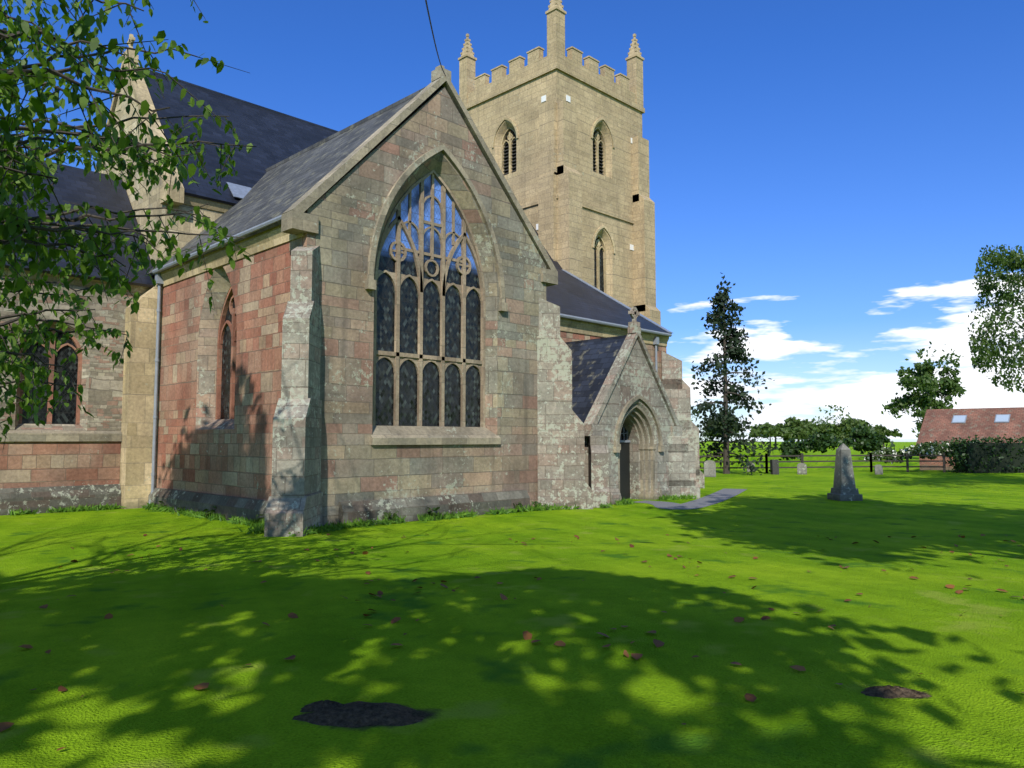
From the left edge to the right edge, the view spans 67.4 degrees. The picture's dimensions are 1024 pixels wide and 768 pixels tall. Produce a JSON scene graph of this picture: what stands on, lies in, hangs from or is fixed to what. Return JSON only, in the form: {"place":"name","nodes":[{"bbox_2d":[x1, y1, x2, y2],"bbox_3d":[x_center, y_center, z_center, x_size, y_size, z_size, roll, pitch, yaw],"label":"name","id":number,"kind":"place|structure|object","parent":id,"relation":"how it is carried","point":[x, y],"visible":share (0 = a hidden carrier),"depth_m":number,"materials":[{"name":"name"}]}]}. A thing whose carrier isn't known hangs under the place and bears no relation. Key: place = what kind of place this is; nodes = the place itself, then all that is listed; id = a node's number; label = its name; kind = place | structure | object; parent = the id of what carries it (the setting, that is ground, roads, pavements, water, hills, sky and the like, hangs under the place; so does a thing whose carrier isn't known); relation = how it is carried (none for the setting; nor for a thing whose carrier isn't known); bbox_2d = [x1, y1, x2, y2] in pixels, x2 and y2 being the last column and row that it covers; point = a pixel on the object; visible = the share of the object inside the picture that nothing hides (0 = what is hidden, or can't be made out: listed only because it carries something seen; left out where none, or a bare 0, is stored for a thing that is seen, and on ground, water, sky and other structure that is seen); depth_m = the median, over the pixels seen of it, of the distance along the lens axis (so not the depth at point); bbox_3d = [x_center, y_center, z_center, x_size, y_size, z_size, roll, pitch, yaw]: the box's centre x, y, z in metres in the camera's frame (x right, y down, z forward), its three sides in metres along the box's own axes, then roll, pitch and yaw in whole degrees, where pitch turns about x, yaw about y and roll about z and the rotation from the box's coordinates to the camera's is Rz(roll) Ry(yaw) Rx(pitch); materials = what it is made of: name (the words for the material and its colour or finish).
{"place":"outdoors","nodes":[
{"label":"outdoors","id":0,"kind":"place"},
{"bbox_2d":[0,0,255,452],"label":"branches","id":1,"kind":"object","parent":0,"point":[49,216],"visible":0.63,"depth_m":7.61,"materials":[{"name":"green plant"}]},
{"bbox_2d":[0,441,1023,767],"bbox_3d":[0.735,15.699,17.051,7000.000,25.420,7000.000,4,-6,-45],"label":"ground","id":2,"kind":"structure","parent":0,"point":[470,673],"depth_m":7.16,"materials":[{"name":"green plant"}]},
{"bbox_2d":[0,484,120,515],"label":"wall plinth","id":3,"kind":"structure","parent":2,"relation":"on","point":[42,499],"depth_m":22.61,"materials":[{"name":"grey stone"}]},
{"bbox_2d":[0,275,143,478],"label":"chancel walls","id":4,"kind":"structure","parent":2,"relation":"on","point":[102,380],"depth_m":23.70,"materials":[{"name":"beige stone"}]},
{"bbox_2d":[22,330,77,423],"bbox_3d":[-13.909,-0.254,23.165,1.800,3.120,0.001,4,-6,-45],"label":"window glass","id":5,"kind":"object","parent":4,"relation":"in","point":[64,414],"visible":0.35,"depth_m":23.33,"materials":[{"name":"black glass"}]},
{"bbox_2d":[19,327,81,423],"bbox_3d":[-13.888,-0.263,23.144,1.630,2.935,0.180,4,-6,-45],"label":"window frame","id":6,"kind":"object","parent":4,"relation":"in","point":[51,375],"visible":0.45,"depth_m":23.19,"materials":[{"name":"stone"}]},
{"bbox_2d":[0,430,121,488],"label":"wall","id":7,"kind":"structure","parent":4,"relation":"attached to","point":[31,458],"depth_m":22.85,"materials":[{"name":"beige stone"}]},
{"bbox_2d":[0,268,151,292],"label":"chancel cornice","id":8,"kind":"structure","parent":4,"relation":"attached to","point":[134,288],"depth_m":23.36,"materials":[{"name":"beige stone"}]},
{"bbox_2d":[3,160,156,286],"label":"roof","id":9,"kind":"structure","parent":4,"relation":"on","point":[74,185],"depth_m":25.81,"materials":[{"name":"grey stone"}]},
{"bbox_2d":[99,77,222,261],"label":"nave walls","id":10,"kind":"structure","parent":2,"relation":"on","point":[153,201],"depth_m":26.05,"materials":[{"name":"beige stone"}]},
{"bbox_2d":[94,34,232,508],"bbox_3d":[-11.844,-4.284,27.648,6.873,17.600,12.249,41,-42,-84],"label":"nave coping","id":11,"kind":"object","parent":10,"relation":"on","point":[137,423],"visible":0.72,"depth_m":24.21,"materials":[{"name":"beige stone"}]},
{"bbox_2d":[143,70,561,269],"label":"roof","id":12,"kind":"structure","parent":10,"relation":"on","point":[274,137],"depth_m":29.30,"materials":[{"name":"grey stone"}]},
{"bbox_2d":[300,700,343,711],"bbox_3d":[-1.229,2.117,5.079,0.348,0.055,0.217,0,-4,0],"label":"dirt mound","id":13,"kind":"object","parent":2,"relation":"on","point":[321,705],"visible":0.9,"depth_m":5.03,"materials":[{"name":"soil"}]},
{"bbox_2d":[148,488,529,526],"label":"wall plinth","id":14,"kind":"structure","parent":2,"relation":"on","point":[410,508],"depth_m":20.65,"materials":[{"name":"grey stone"}]},
{"bbox_2d":[151,501,547,523],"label":"wall weeds","id":15,"kind":"object","parent":2,"relation":"on","point":[389,516],"depth_m":20.38,"materials":[{"name":"green plant"}]},
{"bbox_2d":[156,87,545,525],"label":"transept walls","id":16,"kind":"structure","parent":2,"relation":"on","point":[200,449],"depth_m":20.97,"materials":[{"name":"beige stone"}]},
{"bbox_2d":[149,215,280,503],"bbox_3d":[-8.278,-0.154,21.288,0.315,7.598,8.821,4,-6,-45],"label":"drainpipe","id":17,"kind":"object","parent":16,"relation":"attached to","point":[159,279],"visible":0.85,"depth_m":24.19,"materials":[{"name":"grey metal"}]},
{"bbox_2d":[215,287,236,419],"bbox_3d":[-7.980,-0.943,22.055,0.190,3.935,1.810,4,-6,-45],"label":"tracery window","id":18,"kind":"structure","parent":16,"relation":"attached to","point":[229,300],"depth_m":22.33,"materials":[{"name":"red stone"}]},
{"bbox_2d":[220,295,235,418],"bbox_3d":[-7.962,-0.949,22.073,0.001,4.150,2.000,4,-6,-45],"label":"glass window","id":19,"kind":"structure","parent":16,"relation":"attached to","point":[225,378],"depth_m":22.41,"materials":[{"name":"black glass"}]},
{"bbox_2d":[160,224,303,286],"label":"eaves cornice","id":20,"kind":"structure","parent":16,"relation":"attached to","point":[275,236],"depth_m":21.04,"materials":[{"name":"beige stone"}]},
{"bbox_2d":[147,87,440,275],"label":"roof","id":21,"kind":"structure","parent":16,"relation":"on","point":[280,188],"depth_m":23.27,"materials":[{"name":"grey stone"}]},
{"bbox_2d":[281,65,557,286],"bbox_3d":[-2.029,-6.231,21.750,9.400,5.640,0.520,4,-6,-45],"label":"gable coping","id":22,"kind":"object","parent":16,"relation":"on","point":[296,219],"visible":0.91,"depth_m":20.88,"materials":[{"name":"beige stone"}]},
{"bbox_2d":[375,175,480,426],"bbox_3d":[-2.284,-2.413,21.589,4.150,7.600,0.001,4,-6,-45],"label":"window glass","id":23,"kind":"object","parent":16,"relation":"attached to","point":[408,344],"visible":0.46,"depth_m":21.47,"materials":[{"name":"glass"}]},
{"bbox_2d":[372,170,485,426],"bbox_3d":[-2.266,-2.419,21.572,4.050,7.310,0.210,4,-6,-45],"label":"tracery window","id":24,"kind":"structure","parent":16,"relation":"attached to","point":[396,358],"depth_m":21.61,"materials":[{"name":"stone"}]},
{"bbox_2d":[425,0,445,75],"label":"cable","id":25,"kind":"object","parent":16,"relation":"attached to","point":[432,33],"visible":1,"depth_m":12.35,"materials":[{"name":"black"}]},
{"bbox_2d":[365,144,507,444],"bbox_3d":[-2.040,-2.527,21.353,4.960,8.395,0.450,4,-6,-45],"label":"window hood sill","id":26,"kind":"structure","parent":16,"relation":"attached to","point":[410,435],"depth_m":20.97,"materials":[{"name":"stone"}]},
{"bbox_2d":[6,493,695,536],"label":"wall base grass tufts","id":27,"kind":"object","parent":2,"relation":"on","point":[257,528],"visible":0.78,"depth_m":21.06,"materials":[{"name":"green plant"}]},
{"bbox_2d":[292,701,423,726],"bbox_3d":[-0.961,2.095,4.940,0.900,0.068,0.515,0,-4,0],"label":"bare earth patch","id":28,"kind":"object","parent":2,"relation":"on","point":[357,714],"visible":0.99,"depth_m":4.82,"materials":[{"name":"soil"}]},
{"bbox_2d":[264,246,592,536],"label":"buttresses","id":29,"kind":"structure","parent":2,"relation":"on","point":[294,503],"depth_m":17.94,"materials":[{"name":"grey stone"}]},
{"bbox_2d":[0,533,1023,750],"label":"fallen leaves","id":30,"kind":"object","parent":2,"relation":"on","point":[527,635],"visible":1,"depth_m":7.59,"materials":[{"name":"brown plant"}]},
{"bbox_2d":[538,100,660,324],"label":"tower buttresses","id":31,"kind":"structure","parent":2,"relation":"on","point":[560,226],"depth_m":39.89,"materials":[{"name":"beige stone"}]},
{"bbox_2d":[560,331,666,381],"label":"aisle walls","id":32,"kind":"structure","parent":2,"relation":"on","point":[567,336],"depth_m":31.25,"materials":[{"name":"beige stone"}]},
{"bbox_2d":[226,182,672,332],"bbox_3d":[-1.407,-4.665,30.563,17.570,4.281,6.735,4,-6,-45],"label":"lead flashing","id":33,"kind":"object","parent":32,"relation":"on","point":[239,191],"visible":0.86,"depth_m":27.39,"materials":[{"name":"grey metal"}]},
{"bbox_2d":[546,269,671,333],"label":"nave roof","id":34,"kind":"structure","parent":32,"relation":"on","point":[568,294],"depth_m":33.43,"materials":[{"name":"grey stone"}]},
{"bbox_2d":[560,317,668,346],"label":"aisle cornice","id":35,"kind":"structure","parent":32,"relation":"attached to","point":[581,327],"depth_m":30.90,"materials":[{"name":"beige stone"}]},
{"bbox_2d":[560,313,671,372],"bbox_3d":[3.244,0.769,30.281,10.601,6.695,0.335,4,-6,-45],"label":"gutter and downpipe","id":36,"kind":"object","parent":32,"relation":"attached to","point":[656,341],"visible":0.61,"depth_m":31.54,"materials":[{"name":"grey metal"}]},
{"bbox_2d":[584,339,673,498],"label":"porch walls","id":37,"kind":"structure","parent":2,"relation":"on","point":[636,377],"depth_m":27.15,"materials":[{"name":"grey stone"}]},
{"bbox_2d":[565,335,626,422],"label":"porch roof","id":38,"kind":"structure","parent":37,"relation":"on","point":[593,360],"depth_m":27.07,"materials":[{"name":"grey stone"}]},
{"bbox_2d":[584,307,681,435],"bbox_3d":[4.299,-0.448,26.900,5.260,4.540,0.420,4,-6,-45],"label":"gable coping","id":39,"kind":"object","parent":37,"relation":"on","point":[592,427],"visible":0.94,"depth_m":26.42,"materials":[{"name":"grey stone"}]},
{"bbox_2d":[613,395,664,499],"bbox_3d":[4.077,2.239,26.931,2.820,3.685,1.110,4,-6,-45],"label":"porch doorway","id":40,"kind":"structure","parent":37,"relation":"in","point":[621,447],"depth_m":27.36,"materials":[{"name":"beige stone"}]},
{"bbox_2d":[588,436,699,507],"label":"porch buttresses","id":41,"kind":"structure","parent":2,"relation":"on","point":[682,471],"depth_m":27.51,"materials":[{"name":"grey stone"}]},
{"bbox_2d":[661,351,704,487],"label":"buttress","id":42,"kind":"structure","parent":2,"relation":"on","point":[676,387],"depth_m":33.85,"materials":[{"name":"grey stone"}]},
{"bbox_2d":[704,460,715,476],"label":"headstone","id":43,"kind":"object","parent":2,"relation":"on","point":[709,468],"visible":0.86,"depth_m":43.61,"materials":[{"name":"stone"}]},
{"bbox_2d":[690,273,785,474],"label":"conifer tree","id":44,"kind":"object","parent":2,"relation":"on","point":[721,298],"depth_m":47.90,"materials":[{"name":"green plant"}]},
{"bbox_2d":[770,460,778,474],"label":"headstone","id":45,"kind":"object","parent":2,"relation":"on","point":[774,466],"visible":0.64,"depth_m":46.65,"materials":[{"name":"stone"}]},
{"bbox_2d":[691,405,902,442],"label":"trees","id":46,"kind":"object","parent":2,"relation":"on","point":[793,427],"visible":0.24,"depth_m":172.77,"materials":[{"name":"green plant"}]},
{"bbox_2d":[797,463,806,474],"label":"headstone","id":47,"kind":"object","parent":2,"relation":"on","point":[801,468],"visible":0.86,"depth_m":46.74,"materials":[{"name":"stone"}]},
{"bbox_2d":[700,453,945,472],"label":"churchyard fence","id":48,"kind":"object","parent":2,"relation":"on","point":[802,456],"visible":0.33,"depth_m":49.59,"materials":[{"name":"brown wood"}]},
{"bbox_2d":[769,436,884,449],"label":"tree trunks","id":49,"kind":"object","parent":2,"relation":"on","point":[799,440],"visible":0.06,"depth_m":165.17,"materials":[{"name":"brown plant"}]},
{"bbox_2d":[778,424,894,460],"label":"trees","id":50,"kind":"object","parent":2,"relation":"on","point":[867,439],"visible":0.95,"depth_m":57.20,"materials":[{"name":"green plant"}]},
{"bbox_2d":[827,443,862,500],"bbox_3d":[11.759,3.202,27.202,0.840,2.200,0.840,1,-4,-7],"label":"obelisk memorial","id":51,"kind":"object","parent":2,"relation":"on","point":[844,488],"visible":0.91,"depth_m":27.00,"materials":[{"name":"stone"}]},
{"bbox_2d":[874,465,882,474],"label":"gravestone","id":52,"kind":"object","parent":2,"relation":"on","point":[878,469],"visible":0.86,"depth_m":46.77,"materials":[{"name":"stone"}]},
{"bbox_2d":[861,685,931,698],"bbox_3d":[2.660,2.134,5.357,0.520,0.054,0.289,0,-4,0],"label":"bare earth patch","id":53,"kind":"object","parent":2,"relation":"on","point":[890,691],"visible":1,"depth_m":5.30,"materials":[{"name":"soil"}]},
{"bbox_2d":[864,440,982,463],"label":"flowering bush","id":54,"kind":"object","parent":2,"relation":"on","point":[931,448],"visible":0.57,"depth_m":51.49,"materials":[{"name":"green plant"}]},
{"bbox_2d":[881,341,966,437],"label":"tree","id":55,"kind":"object","parent":2,"relation":"on","point":[927,381],"depth_m":79.24,"materials":[{"name":"green plant"}]},
{"bbox_2d":[916,407,1023,469],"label":"barn","id":56,"kind":"structure","parent":2,"relation":"on","point":[938,425],"depth_m":61.43,"materials":[{"name":"brick"}]},
{"bbox_2d":[944,434,1023,472],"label":"hedge","id":57,"kind":"object","parent":2,"relation":"on","point":[976,455],"depth_m":48.82,"materials":[{"name":"green plant"}]},
{"bbox_3d":[-6.239,-6.379,0.966,27.044,16.939,23.781,4,-6,-45],"label":"cherry tree","id":58,"kind":"object","parent":2,"relation":"on","visible":0},
{"bbox_2d":[0,0,252,441],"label":"leaves","id":59,"kind":"object","parent":58,"relation":"on","point":[27,114],"visible":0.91,"depth_m":7.37,"materials":[{"name":"green plant"}]},
{"bbox_2d":[0,0,1023,441],"label":"sky","id":60,"kind":"structure","parent":0,"point":[848,166],"materials":[{"name":"blue"}]},
{"bbox_2d":[467,69,641,307],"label":"tower walls","id":61,"kind":"structure","parent":0,"point":[610,191],"depth_m":42.35,"materials":[{"name":"beige stone"}]},
{"bbox_2d":[458,0,644,223],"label":"tower parapet","id":62,"kind":"structure","parent":61,"relation":"on","point":[474,91],"depth_m":42.80,"materials":[{"name":"beige stone"}]},
{"bbox_2d":[492,117,614,293],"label":"tower tracery","id":63,"kind":"object","parent":61,"relation":"attached to","point":[596,137],"visible":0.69,"depth_m":42.74,"materials":[{"name":"beige stone"}]},
{"bbox_2d":[503,130,603,174],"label":"belfry louvres","id":64,"kind":"object","parent":61,"relation":"in","point":[506,160],"visible":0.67,"depth_m":43.04,"materials":[{"name":"wood"}]},
{"bbox_2d":[536,95,633,250],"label":"wall plates","id":65,"kind":"object","parent":61,"relation":"attached to","point":[543,98],"visible":0.6,"depth_m":40.62,"materials":[{"name":"white metal"}]},
{"bbox_2d":[594,237,603,291],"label":"tower glass","id":66,"kind":"object","parent":61,"relation":"in","point":[601,273],"visible":0.23,"depth_m":42.57,"materials":[{"name":"black glass"}]},
{"bbox_2d":[635,489,746,508],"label":"porch path","id":67,"kind":"structure","parent":0,"point":[721,495],"depth_m":26.41,"materials":[{"name":"grey stone"}]},
{"bbox_2d":[967,244,1023,392],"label":"tree","id":68,"kind":"object","parent":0,"point":[1010,261],"depth_m":30.63,"materials":[{"name":"green plant"}]}
]}

